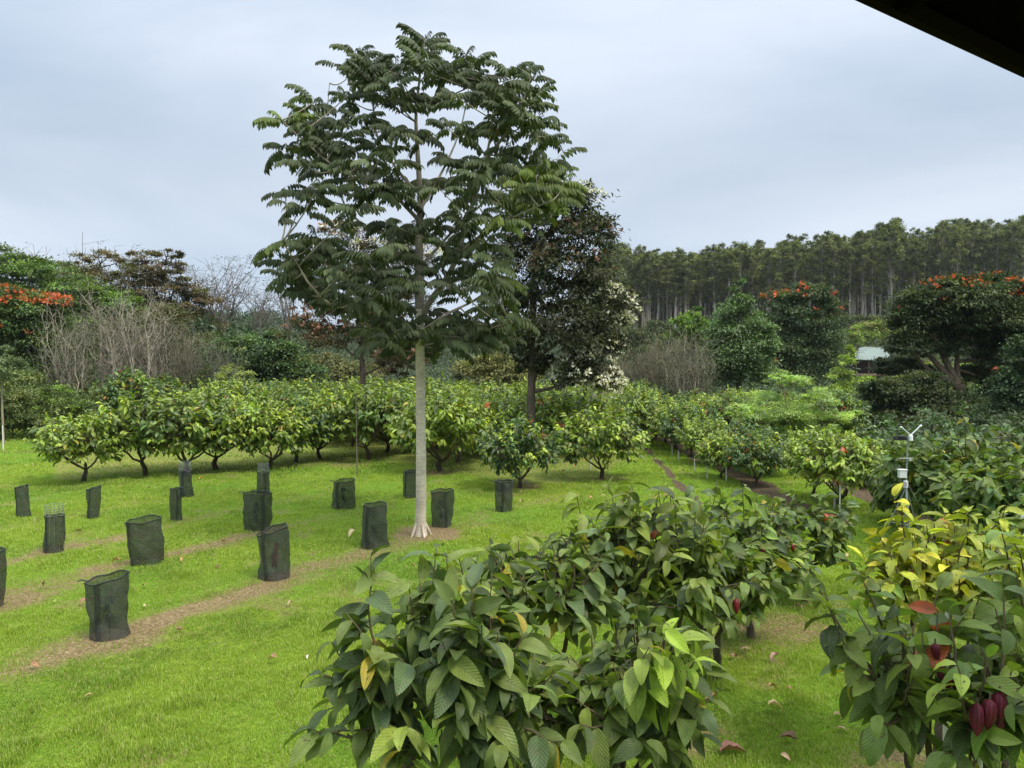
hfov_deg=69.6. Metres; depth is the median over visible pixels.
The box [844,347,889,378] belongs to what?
shelter
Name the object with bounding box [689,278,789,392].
conical tree
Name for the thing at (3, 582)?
tree guard
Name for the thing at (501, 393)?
cacao tree
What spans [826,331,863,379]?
bushy tree
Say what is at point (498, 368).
broadleaf tree
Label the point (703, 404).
cacao tree
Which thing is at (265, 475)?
tree guard
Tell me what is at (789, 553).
cacao tree
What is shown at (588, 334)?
blossom tree
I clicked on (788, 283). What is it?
eucalyptus tree
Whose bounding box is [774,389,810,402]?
cacao tree
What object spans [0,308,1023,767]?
ground
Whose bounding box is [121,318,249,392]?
bare shrub
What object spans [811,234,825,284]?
eucalyptus tree
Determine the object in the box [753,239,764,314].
eucalyptus tree
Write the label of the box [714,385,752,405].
cacao tree
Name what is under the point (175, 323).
broadleaf tree
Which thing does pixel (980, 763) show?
stake
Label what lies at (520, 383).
cacao tree
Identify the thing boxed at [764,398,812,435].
cacao tree
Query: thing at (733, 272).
eucalyptus tree
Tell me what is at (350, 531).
fallen leaf
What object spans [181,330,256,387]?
bare shrub
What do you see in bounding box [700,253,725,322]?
eucalyptus tree
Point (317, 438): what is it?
cacao tree
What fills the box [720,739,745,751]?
fallen leaf
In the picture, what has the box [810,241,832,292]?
eucalyptus tree
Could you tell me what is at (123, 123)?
sky
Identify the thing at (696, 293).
eucalyptus tree
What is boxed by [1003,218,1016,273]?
eucalyptus tree
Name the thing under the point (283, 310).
thin tree
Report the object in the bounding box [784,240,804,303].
eucalyptus tree
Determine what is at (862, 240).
eucalyptus tree
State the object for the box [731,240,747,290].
eucalyptus tree
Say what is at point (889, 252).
eucalyptus tree
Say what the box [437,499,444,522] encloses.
cacao sapling
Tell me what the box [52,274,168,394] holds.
bare shrub
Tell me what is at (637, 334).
bushy tree
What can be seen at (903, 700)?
cacao tree
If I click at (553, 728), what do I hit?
cacao tree
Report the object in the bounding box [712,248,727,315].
eucalyptus tree
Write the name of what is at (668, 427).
cacao tree
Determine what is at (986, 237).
eucalyptus tree
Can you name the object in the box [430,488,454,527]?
tree guard
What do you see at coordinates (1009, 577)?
cacao tree
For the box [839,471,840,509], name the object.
stake
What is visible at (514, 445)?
cacao tree
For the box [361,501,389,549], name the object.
tree guard
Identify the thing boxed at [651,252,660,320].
eucalyptus tree
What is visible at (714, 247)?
eucalyptus tree
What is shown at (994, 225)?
eucalyptus tree
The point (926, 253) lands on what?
eucalyptus tree
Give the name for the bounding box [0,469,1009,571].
grass
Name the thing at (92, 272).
umbrella tree
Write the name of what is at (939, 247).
eucalyptus tree
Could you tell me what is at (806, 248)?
eucalyptus tree
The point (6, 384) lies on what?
bush
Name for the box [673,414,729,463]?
cacao tree
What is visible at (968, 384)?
bush
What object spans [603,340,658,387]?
bare shrub
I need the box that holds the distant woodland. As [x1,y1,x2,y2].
[0,301,976,394]
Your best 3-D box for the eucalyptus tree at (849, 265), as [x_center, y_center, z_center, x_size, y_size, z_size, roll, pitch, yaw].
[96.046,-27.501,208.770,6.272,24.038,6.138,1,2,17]
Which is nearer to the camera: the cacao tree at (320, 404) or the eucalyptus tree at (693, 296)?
the cacao tree at (320, 404)
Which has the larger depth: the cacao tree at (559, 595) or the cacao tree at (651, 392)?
the cacao tree at (651, 392)
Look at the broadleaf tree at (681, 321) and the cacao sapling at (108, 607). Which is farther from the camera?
the broadleaf tree at (681, 321)
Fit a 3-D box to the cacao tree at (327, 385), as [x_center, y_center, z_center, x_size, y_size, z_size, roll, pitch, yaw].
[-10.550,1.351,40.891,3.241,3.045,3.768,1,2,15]
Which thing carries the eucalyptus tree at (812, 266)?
on the ground at (162, 618)
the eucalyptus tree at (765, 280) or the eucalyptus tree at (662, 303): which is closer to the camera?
the eucalyptus tree at (765, 280)
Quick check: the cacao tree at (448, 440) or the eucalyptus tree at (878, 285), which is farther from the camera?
the eucalyptus tree at (878, 285)
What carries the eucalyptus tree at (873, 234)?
on the ground at (162, 618)
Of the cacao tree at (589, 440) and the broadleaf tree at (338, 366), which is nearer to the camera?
the cacao tree at (589, 440)
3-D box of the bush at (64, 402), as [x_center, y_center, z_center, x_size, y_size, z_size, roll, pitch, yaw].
[-25.025,1.473,40.059,4.103,3.315,4.117,-1,2,-36]
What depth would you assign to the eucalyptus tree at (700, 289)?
210.47 m
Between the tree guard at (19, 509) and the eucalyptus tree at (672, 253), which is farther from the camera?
the eucalyptus tree at (672, 253)
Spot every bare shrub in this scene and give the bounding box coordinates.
[14,281,108,418]
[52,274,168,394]
[84,280,194,385]
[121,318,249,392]
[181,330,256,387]
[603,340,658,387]
[626,324,689,396]
[644,313,747,398]
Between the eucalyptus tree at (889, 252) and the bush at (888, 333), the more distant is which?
the eucalyptus tree at (889, 252)
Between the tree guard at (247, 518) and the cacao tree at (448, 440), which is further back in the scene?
the cacao tree at (448, 440)
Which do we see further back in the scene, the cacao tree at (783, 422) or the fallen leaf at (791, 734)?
the cacao tree at (783, 422)
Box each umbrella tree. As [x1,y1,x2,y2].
[0,241,103,367]
[0,257,147,353]
[34,246,181,365]
[103,248,233,354]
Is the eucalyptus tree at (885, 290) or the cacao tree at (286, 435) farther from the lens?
the eucalyptus tree at (885, 290)
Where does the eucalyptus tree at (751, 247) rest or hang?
on the ground at (162, 618)
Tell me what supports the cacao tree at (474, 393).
on the ground at (162, 618)
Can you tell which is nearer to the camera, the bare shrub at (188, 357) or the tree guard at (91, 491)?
the tree guard at (91, 491)
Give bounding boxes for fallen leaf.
[348,528,355,537]
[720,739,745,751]
[768,699,785,712]
[770,651,777,662]
[778,730,796,739]
[781,752,790,760]
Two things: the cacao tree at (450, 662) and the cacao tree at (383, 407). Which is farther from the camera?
the cacao tree at (383, 407)
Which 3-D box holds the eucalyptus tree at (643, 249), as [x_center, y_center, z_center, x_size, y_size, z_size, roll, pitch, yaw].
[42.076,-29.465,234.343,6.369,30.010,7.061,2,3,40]
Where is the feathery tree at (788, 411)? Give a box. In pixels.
[722,368,864,437]
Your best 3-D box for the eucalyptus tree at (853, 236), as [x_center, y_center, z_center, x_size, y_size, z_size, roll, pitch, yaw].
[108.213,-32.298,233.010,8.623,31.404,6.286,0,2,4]
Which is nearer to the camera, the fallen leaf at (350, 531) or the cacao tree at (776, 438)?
the fallen leaf at (350, 531)
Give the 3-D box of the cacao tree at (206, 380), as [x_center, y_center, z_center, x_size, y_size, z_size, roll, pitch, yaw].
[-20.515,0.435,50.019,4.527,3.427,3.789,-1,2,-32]
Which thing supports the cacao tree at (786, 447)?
on the ground at (162, 618)
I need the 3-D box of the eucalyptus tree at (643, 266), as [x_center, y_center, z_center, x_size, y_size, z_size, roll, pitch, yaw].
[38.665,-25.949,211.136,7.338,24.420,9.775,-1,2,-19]
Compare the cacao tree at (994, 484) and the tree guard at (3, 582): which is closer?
the tree guard at (3, 582)
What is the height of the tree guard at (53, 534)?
1.063 m
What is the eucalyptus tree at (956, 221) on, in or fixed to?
on the ground at (162, 618)
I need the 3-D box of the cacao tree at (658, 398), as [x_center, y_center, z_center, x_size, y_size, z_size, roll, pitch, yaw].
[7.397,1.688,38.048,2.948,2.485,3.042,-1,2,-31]
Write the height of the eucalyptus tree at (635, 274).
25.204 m
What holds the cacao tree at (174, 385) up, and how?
on the ground at (162, 618)
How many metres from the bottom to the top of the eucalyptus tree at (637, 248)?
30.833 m
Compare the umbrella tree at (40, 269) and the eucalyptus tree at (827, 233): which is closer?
the umbrella tree at (40, 269)
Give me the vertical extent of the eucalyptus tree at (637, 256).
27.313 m
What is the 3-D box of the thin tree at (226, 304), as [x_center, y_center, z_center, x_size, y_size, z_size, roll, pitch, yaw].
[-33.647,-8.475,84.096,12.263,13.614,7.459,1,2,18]
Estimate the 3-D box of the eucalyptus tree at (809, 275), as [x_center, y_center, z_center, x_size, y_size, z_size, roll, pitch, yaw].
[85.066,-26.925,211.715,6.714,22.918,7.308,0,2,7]
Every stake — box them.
[2,426,3,450]
[433,745,437,760]
[833,498,835,508]
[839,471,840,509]
[943,612,948,739]
[977,695,984,767]
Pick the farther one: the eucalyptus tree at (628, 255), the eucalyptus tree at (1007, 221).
the eucalyptus tree at (1007, 221)
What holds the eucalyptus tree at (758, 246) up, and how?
on the ground at (162, 618)
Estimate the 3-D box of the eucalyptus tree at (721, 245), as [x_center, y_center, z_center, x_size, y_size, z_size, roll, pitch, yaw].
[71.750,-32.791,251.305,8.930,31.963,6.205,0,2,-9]
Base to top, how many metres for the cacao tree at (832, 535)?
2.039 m
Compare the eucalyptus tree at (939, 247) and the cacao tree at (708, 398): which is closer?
the cacao tree at (708, 398)
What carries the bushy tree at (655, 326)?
on the ground at (162, 618)
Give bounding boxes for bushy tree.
[603,324,661,371]
[616,344,665,371]
[637,318,682,346]
[649,336,698,360]
[806,313,859,333]
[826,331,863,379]
[836,314,883,329]
[876,313,899,328]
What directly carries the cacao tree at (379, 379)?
on the ground at (162, 618)
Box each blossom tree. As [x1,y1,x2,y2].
[271,218,447,390]
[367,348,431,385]
[482,174,644,453]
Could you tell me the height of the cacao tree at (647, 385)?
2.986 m
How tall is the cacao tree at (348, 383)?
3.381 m
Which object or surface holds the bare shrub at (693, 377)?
on the ground at (162, 618)
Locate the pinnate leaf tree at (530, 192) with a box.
[250,22,587,537]
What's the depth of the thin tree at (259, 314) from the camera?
87.61 m
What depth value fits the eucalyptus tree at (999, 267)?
221.75 m
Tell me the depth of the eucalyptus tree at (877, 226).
233.37 m
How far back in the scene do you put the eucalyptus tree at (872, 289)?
214.09 m
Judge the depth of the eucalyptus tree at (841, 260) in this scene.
231.43 m
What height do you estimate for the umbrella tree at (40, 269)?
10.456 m
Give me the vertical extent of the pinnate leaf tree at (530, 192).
12.235 m
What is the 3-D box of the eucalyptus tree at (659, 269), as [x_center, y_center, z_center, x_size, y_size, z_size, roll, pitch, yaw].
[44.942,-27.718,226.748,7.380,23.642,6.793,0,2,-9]
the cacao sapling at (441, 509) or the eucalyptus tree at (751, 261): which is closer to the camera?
the cacao sapling at (441, 509)
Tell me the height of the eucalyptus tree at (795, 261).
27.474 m
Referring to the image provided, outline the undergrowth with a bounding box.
[10,355,1023,453]
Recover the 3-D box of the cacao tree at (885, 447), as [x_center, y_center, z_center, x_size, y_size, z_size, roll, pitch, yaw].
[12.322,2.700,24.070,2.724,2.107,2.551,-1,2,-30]
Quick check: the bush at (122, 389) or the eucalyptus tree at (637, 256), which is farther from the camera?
the eucalyptus tree at (637, 256)
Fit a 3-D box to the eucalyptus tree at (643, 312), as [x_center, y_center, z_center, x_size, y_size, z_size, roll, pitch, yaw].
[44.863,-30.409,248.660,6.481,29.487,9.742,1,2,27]
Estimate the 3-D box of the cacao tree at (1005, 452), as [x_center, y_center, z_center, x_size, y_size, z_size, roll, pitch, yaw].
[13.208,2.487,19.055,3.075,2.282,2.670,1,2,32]
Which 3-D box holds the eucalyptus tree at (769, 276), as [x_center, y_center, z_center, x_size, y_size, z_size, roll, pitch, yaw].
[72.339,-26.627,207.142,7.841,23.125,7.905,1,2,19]
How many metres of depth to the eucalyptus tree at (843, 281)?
235.66 m
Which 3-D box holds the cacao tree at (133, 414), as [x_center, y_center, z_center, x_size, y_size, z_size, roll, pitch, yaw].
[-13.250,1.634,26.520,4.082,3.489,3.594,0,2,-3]
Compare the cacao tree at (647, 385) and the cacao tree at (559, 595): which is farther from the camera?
the cacao tree at (647, 385)
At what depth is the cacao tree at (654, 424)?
33.91 m
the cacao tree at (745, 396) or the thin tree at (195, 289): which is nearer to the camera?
the cacao tree at (745, 396)
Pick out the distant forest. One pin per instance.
(844, 302)
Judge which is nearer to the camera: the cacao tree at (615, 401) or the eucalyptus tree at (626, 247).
the cacao tree at (615, 401)
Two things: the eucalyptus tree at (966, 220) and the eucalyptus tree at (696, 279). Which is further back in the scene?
the eucalyptus tree at (966, 220)
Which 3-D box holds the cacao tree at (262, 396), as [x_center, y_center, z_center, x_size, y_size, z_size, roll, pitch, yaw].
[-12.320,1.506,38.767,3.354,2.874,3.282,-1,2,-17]
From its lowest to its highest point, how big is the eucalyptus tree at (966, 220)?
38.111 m
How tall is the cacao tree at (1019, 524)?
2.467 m
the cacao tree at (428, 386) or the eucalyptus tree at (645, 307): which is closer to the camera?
the cacao tree at (428, 386)
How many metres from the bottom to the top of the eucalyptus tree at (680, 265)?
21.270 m
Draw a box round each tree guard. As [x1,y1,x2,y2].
[0,546,6,606]
[14,484,30,516]
[42,503,65,553]
[78,570,130,641]
[86,485,101,518]
[124,515,164,566]
[169,486,182,520]
[179,461,193,497]
[238,490,272,531]
[256,522,289,581]
[257,463,269,494]
[329,478,355,509]
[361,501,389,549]
[403,469,415,498]
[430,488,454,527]
[489,479,512,511]
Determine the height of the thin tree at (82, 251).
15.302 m
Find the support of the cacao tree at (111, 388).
on the ground at (162, 618)
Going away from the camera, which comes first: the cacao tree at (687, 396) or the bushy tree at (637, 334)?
the cacao tree at (687, 396)
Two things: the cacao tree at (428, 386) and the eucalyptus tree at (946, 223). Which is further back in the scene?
the eucalyptus tree at (946, 223)
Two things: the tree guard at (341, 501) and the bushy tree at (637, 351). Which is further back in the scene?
the bushy tree at (637, 351)
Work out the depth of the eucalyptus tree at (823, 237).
208.96 m
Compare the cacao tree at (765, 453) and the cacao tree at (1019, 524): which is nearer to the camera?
the cacao tree at (1019, 524)
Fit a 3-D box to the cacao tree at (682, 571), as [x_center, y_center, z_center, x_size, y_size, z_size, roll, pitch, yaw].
[1.450,2.496,7.981,2.382,2.967,1.950,0,2,0]
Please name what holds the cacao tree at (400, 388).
on the ground at (162, 618)
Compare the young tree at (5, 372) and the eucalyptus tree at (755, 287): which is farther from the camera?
the eucalyptus tree at (755, 287)
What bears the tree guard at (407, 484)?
on the ground at (162, 618)
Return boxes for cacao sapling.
[101,586,114,634]
[271,543,278,576]
[370,516,376,545]
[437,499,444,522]
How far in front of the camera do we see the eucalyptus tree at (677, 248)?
248.96 m
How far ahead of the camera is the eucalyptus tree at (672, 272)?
232.71 m
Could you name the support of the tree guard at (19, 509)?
on the ground at (162, 618)
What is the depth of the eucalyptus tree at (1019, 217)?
222.74 m
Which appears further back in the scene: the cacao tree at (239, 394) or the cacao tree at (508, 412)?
the cacao tree at (239, 394)
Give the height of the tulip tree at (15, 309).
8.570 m
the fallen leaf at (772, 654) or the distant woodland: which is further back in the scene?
the distant woodland
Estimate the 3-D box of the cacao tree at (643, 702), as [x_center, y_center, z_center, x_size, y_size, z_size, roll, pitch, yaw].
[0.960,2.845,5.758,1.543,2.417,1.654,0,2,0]
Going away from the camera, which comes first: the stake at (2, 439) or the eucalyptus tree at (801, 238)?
the stake at (2, 439)
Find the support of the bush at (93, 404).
on the ground at (162, 618)
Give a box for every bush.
[0,364,27,436]
[0,366,60,405]
[0,386,54,439]
[10,381,95,436]
[60,388,121,435]
[88,382,138,405]
[834,328,869,346]
[845,374,876,386]
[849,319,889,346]
[880,329,924,356]
[943,362,982,392]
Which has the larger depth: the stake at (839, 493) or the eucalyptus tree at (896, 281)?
the eucalyptus tree at (896, 281)
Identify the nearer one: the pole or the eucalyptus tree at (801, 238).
the pole
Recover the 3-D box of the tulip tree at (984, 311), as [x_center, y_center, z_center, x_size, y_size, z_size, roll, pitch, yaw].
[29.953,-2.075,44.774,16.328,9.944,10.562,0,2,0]
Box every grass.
[0,425,1019,472]
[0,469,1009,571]
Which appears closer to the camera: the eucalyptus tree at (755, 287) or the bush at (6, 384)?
the bush at (6, 384)
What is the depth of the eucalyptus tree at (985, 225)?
222.33 m
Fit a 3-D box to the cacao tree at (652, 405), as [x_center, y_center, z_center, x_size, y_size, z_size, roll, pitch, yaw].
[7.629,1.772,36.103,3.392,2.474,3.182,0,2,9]
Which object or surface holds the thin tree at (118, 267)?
on the ground at (162, 618)
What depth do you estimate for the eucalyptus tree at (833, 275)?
209.59 m
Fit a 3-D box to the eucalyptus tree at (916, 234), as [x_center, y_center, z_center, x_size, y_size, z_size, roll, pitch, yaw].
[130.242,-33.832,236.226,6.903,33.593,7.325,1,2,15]
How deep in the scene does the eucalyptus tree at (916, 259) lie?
206.27 m
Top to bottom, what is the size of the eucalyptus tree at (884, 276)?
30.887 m
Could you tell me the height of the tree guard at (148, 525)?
0.982 m
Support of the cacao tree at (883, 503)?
on the ground at (162, 618)
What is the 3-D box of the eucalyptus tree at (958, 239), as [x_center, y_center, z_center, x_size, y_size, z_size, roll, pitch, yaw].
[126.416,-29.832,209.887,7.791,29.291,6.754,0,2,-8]
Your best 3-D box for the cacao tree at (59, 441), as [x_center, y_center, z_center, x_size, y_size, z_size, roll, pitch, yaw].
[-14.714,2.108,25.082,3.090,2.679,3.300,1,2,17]
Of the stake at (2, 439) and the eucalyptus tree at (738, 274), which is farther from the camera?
the eucalyptus tree at (738, 274)
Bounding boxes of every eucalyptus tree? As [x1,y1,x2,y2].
[593,249,616,361]
[608,245,623,308]
[609,247,627,322]
[617,242,631,329]
[618,249,633,329]
[624,258,644,329]
[629,253,646,328]
[630,244,643,294]
[632,250,662,321]
[634,257,654,325]
[640,246,650,325]
[640,251,644,329]
[644,257,667,320]
[647,247,661,319]
[647,256,667,319]
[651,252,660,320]
[656,251,673,322]
[658,268,689,327]
[659,252,667,321]
[664,255,675,323]
[668,251,675,316]
[670,249,687,315]
[672,250,692,315]
[673,247,684,327]
[675,256,701,315]
[683,251,698,311]
[689,264,698,316]
[691,253,703,311]
[691,256,712,319]
[691,266,712,311]
[698,249,706,321]
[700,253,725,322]
[703,245,713,321]
[703,255,720,320]
[707,244,724,298]
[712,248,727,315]
[716,242,727,318]
[716,250,741,326]
[718,248,746,315]
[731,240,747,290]
[731,243,757,323]
[731,256,751,293]
[742,251,760,321]
[743,252,760,308]
[746,244,759,316]
[751,248,768,311]
[752,241,766,312]
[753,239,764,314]
[755,248,782,317]
[761,251,777,302]
[763,247,779,311]
[766,246,794,308]
[774,240,788,290]
[782,242,800,287]
[783,241,801,285]
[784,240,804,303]
[785,233,799,289]
[792,240,817,315]
[796,232,810,269]
[796,251,820,306]
[805,243,824,307]
[807,234,840,312]
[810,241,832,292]
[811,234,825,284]
[822,234,852,310]
[824,230,832,295]
[825,233,841,294]
[825,233,844,294]
[836,234,853,316]
[837,241,847,314]
[838,244,861,314]
[840,246,861,313]
[848,234,859,313]
[849,242,875,321]
[850,231,875,316]
[854,232,871,315]
[856,239,884,314]
[865,230,878,315]
[868,241,885,315]
[870,221,886,316]
[870,233,887,318]
[873,221,900,315]
[874,223,905,316]
[879,231,898,298]
[884,234,911,304]
[884,282,886,313]
[889,216,907,289]
[890,217,906,296]
[893,236,919,296]
[901,231,915,288]
[905,242,926,288]
[906,238,928,291]
[907,226,923,289]
[911,240,933,285]
[914,232,929,282]
[918,227,942,285]
[928,227,951,279]
[931,219,953,275]
[942,231,966,273]
[944,228,968,273]
[946,224,965,280]
[949,218,963,267]
[956,223,976,273]
[959,224,985,275]
[963,218,972,223]
[970,218,982,271]
[972,229,998,274]
[977,222,995,272]
[984,229,1010,274]
[987,229,1005,274]
[988,223,1013,270]
[989,220,1003,267]
[998,221,1023,276]
[1000,227,1014,273]
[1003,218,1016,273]
[1007,214,1023,278]
[1013,215,1023,278]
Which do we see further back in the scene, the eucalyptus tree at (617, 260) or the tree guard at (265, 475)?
the eucalyptus tree at (617, 260)
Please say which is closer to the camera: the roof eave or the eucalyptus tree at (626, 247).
the roof eave
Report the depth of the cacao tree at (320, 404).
30.52 m
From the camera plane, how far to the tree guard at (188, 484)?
22.29 m
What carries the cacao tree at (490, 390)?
on the ground at (162, 618)
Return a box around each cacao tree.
[22,407,127,481]
[50,376,96,415]
[85,381,200,474]
[89,365,167,410]
[121,388,236,471]
[147,373,197,406]
[177,393,270,469]
[179,365,244,391]
[188,375,249,404]
[204,380,274,415]
[227,377,277,405]
[230,398,317,468]
[250,385,290,409]
[257,393,339,462]
[259,377,313,399]
[273,373,345,441]
[283,543,584,767]
[286,386,355,458]
[298,381,340,394]
[322,375,413,459]
[323,382,370,445]
[330,375,376,393]
[351,376,401,392]
[352,384,415,452]
[365,374,403,390]
[386,384,496,471]
[390,370,468,398]
[390,377,451,390]
[403,379,478,450]
[429,390,495,462]
[442,379,482,397]
[448,386,496,445]
[451,377,497,393]
[459,534,631,675]
[472,393,526,448]
[472,413,564,488]
[475,385,512,396]
[484,380,526,403]
[487,387,554,433]
[492,381,527,391]
[504,648,584,767]
[517,377,574,432]
[535,386,614,444]
[539,476,767,650]
[542,588,736,767]
[550,403,658,478]
[560,378,630,425]
[603,378,661,434]
[626,383,671,432]
[628,393,681,439]
[630,378,665,398]
[634,395,691,443]
[644,400,706,449]
[649,522,791,684]
[657,403,725,455]
[672,388,711,403]
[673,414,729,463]
[679,479,827,638]
[683,393,721,406]
[689,393,736,420]
[694,428,745,478]
[703,393,762,430]
[710,417,769,458]
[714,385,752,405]
[722,430,789,486]
[730,390,759,422]
[740,425,799,474]
[748,395,790,431]
[752,490,861,602]
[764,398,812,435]
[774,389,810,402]
[775,423,841,497]
[783,425,886,505]
[789,559,1023,767]
[792,391,830,428]
[809,390,871,433]
[834,483,1023,751]
[844,433,902,488]
[867,454,936,523]
[871,411,1002,538]
[910,435,1010,463]
[924,442,1023,531]
[955,529,1023,767]
[960,502,1023,557]
[973,435,1023,481]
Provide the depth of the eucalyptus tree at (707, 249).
233.00 m
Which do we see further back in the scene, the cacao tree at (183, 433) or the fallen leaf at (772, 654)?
the cacao tree at (183, 433)
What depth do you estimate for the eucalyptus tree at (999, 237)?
209.55 m
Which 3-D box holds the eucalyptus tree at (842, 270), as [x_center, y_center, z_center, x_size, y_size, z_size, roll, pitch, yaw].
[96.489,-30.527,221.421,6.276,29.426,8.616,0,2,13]
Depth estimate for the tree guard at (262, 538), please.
13.91 m
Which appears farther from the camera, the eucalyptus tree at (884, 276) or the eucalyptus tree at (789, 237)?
the eucalyptus tree at (789, 237)
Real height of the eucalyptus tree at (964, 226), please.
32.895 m
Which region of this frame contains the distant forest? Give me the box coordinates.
[569,245,1008,349]
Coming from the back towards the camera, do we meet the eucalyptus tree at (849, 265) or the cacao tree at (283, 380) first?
the eucalyptus tree at (849, 265)
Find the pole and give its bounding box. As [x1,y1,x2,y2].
[355,390,357,476]
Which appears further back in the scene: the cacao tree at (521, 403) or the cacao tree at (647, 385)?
the cacao tree at (647, 385)
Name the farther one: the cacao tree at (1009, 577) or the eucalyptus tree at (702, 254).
the eucalyptus tree at (702, 254)
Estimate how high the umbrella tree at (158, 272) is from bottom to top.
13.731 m
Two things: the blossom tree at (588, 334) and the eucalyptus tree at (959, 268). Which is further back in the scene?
the eucalyptus tree at (959, 268)
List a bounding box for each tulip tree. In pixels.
[0,280,101,385]
[755,281,862,392]
[865,269,1023,396]
[956,333,1023,436]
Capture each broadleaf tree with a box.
[71,300,229,374]
[173,326,337,389]
[287,351,389,383]
[448,350,545,388]
[656,305,717,391]
[851,369,1001,431]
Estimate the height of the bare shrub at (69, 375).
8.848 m
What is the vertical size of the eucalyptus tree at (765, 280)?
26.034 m
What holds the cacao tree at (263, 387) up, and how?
on the ground at (162, 618)
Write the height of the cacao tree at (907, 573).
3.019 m
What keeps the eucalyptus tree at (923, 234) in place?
on the ground at (162, 618)
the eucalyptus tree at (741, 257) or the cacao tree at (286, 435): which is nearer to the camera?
the cacao tree at (286, 435)
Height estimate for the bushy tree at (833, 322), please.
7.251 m
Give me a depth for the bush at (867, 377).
99.50 m
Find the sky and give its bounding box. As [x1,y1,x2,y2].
[0,0,1023,339]
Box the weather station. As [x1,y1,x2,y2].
[880,425,926,545]
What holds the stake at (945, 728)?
on the ground at (162, 618)
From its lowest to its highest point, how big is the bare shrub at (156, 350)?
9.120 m
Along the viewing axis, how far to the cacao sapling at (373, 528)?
16.37 m
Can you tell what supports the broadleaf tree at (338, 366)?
on the ground at (162, 618)
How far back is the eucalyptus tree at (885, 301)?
244.55 m
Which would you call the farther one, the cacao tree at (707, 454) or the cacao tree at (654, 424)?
the cacao tree at (654, 424)
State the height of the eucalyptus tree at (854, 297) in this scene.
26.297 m
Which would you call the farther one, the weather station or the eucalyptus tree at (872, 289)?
the eucalyptus tree at (872, 289)
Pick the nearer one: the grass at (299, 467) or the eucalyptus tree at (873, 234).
the grass at (299, 467)
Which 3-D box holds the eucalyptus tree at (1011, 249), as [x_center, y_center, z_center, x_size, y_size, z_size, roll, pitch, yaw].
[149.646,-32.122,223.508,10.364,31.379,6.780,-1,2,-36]
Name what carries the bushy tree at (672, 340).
on the ground at (162, 618)
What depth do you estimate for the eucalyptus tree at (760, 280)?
222.99 m
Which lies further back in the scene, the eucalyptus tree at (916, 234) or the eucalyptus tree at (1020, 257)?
the eucalyptus tree at (916, 234)
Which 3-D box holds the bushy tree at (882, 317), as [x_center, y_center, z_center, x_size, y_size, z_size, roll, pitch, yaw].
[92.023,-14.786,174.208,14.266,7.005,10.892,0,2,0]
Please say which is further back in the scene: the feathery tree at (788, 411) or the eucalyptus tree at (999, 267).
the eucalyptus tree at (999, 267)
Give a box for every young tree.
[0,344,31,443]
[214,346,255,383]
[822,344,868,394]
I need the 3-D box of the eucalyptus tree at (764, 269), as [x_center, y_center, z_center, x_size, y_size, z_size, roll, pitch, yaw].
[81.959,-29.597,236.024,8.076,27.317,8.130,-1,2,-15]
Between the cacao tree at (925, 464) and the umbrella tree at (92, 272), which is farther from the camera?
the umbrella tree at (92, 272)
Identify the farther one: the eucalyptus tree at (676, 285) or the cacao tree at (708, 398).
the eucalyptus tree at (676, 285)
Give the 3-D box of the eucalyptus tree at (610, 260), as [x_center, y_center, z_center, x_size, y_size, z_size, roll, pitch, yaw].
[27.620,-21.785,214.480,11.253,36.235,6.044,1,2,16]
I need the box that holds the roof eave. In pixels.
[855,0,1023,77]
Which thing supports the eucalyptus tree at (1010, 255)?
on the ground at (162, 618)
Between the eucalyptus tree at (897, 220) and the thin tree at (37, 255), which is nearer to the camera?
the thin tree at (37, 255)
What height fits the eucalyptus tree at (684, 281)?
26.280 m
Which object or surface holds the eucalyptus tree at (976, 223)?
on the ground at (162, 618)
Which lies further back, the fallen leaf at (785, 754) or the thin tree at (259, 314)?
the thin tree at (259, 314)
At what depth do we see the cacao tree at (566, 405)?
31.92 m
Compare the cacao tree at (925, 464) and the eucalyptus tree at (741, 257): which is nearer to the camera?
the cacao tree at (925, 464)
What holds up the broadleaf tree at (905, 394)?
on the ground at (162, 618)
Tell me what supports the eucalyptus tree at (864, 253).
on the ground at (162, 618)
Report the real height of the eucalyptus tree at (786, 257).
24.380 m
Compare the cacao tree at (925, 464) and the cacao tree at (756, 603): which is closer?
the cacao tree at (756, 603)
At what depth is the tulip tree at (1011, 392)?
36.86 m
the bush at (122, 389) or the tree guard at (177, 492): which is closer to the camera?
the tree guard at (177, 492)
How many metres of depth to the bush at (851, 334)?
126.58 m
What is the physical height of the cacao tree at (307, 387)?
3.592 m
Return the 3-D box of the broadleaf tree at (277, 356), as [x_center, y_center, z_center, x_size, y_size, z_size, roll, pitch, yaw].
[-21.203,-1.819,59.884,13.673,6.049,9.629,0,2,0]
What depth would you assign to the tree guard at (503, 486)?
20.14 m
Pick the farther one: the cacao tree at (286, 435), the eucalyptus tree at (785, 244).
the eucalyptus tree at (785, 244)
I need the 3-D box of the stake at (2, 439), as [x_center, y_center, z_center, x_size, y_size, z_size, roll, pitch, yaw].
[-23.246,2.519,33.608,0.047,1.243,0.050,0,2,0]
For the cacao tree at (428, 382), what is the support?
on the ground at (162, 618)
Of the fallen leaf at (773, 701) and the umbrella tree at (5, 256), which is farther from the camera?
the umbrella tree at (5, 256)
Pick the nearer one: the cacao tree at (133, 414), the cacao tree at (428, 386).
the cacao tree at (133, 414)
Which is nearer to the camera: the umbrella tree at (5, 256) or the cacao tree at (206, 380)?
the cacao tree at (206, 380)
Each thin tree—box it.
[22,243,73,290]
[59,232,106,292]
[88,241,149,306]
[158,262,231,335]
[171,254,271,334]
[227,275,292,336]
[257,268,299,340]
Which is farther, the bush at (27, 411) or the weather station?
the bush at (27, 411)

